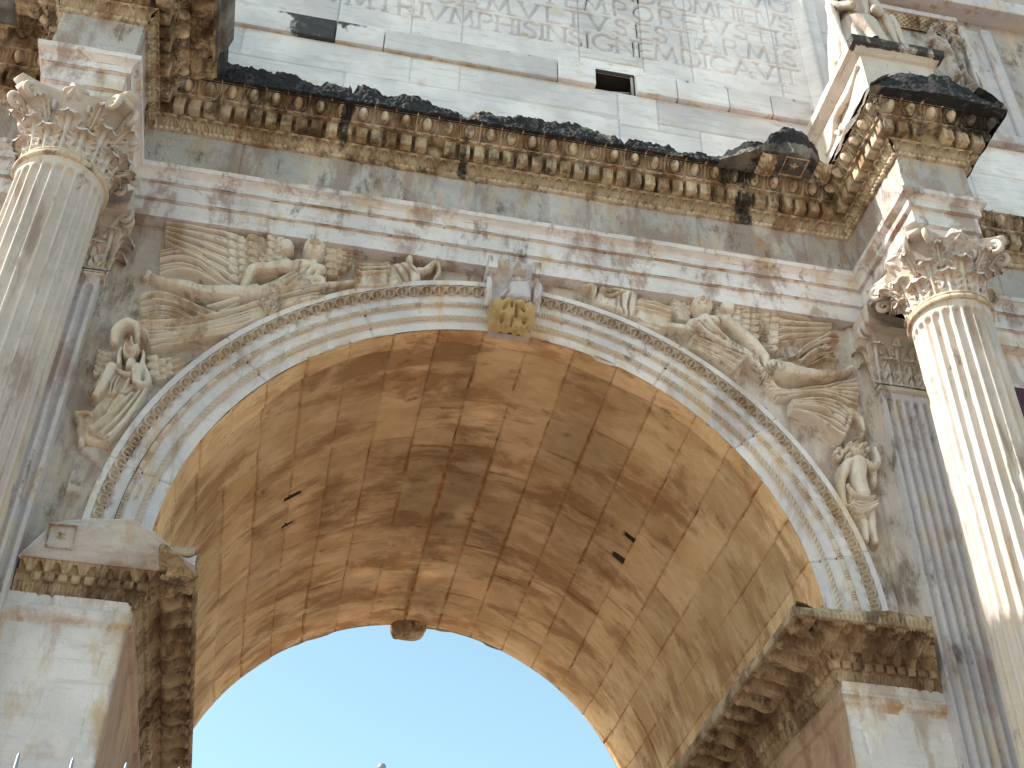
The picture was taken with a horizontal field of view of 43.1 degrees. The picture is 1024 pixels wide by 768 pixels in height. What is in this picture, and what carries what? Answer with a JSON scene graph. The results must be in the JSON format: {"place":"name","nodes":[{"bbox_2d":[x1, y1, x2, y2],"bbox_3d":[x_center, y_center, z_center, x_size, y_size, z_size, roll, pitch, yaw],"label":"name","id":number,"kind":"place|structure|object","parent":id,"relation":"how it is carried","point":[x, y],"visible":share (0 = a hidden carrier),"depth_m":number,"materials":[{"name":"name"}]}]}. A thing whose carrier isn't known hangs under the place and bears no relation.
{"place":"outdoors","nodes":[
{"label":"outdoors","id":0,"kind":"place"},
{"bbox_2d":[192,625,616,767],"label":"sky","id":1,"kind":"structure","parent":0,"point":[359,697],"materials":[{"name":"blue"}]},
{"bbox_2d":[0,0,1023,767],"bbox_3d":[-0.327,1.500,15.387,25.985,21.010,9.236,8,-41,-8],"label":"triumphal arch","id":2,"kind":"structure","parent":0,"point":[638,382],"depth_m":14.67,"materials":[{"name":"stone"}]},
{"bbox_2d":[825,0,905,78],"bbox_3d":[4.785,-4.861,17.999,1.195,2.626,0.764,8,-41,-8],"label":"barbarian statue","id":3,"kind":"object","parent":2,"relation":"on","point":[847,18],"visible":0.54,"depth_m":17.76,"materials":[{"name":"beige stone"}]},
{"label":"ground","id":4,"kind":"structure","parent":0,"visible":0},
{"bbox_2d":[13,752,385,767],"bbox_3d":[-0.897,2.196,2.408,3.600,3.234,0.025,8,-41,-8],"label":"iron fence","id":5,"kind":"object","parent":4,"relation":"on","point":[381,765],"visible":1,"depth_m":3.35,"materials":[{"name":"metal"}]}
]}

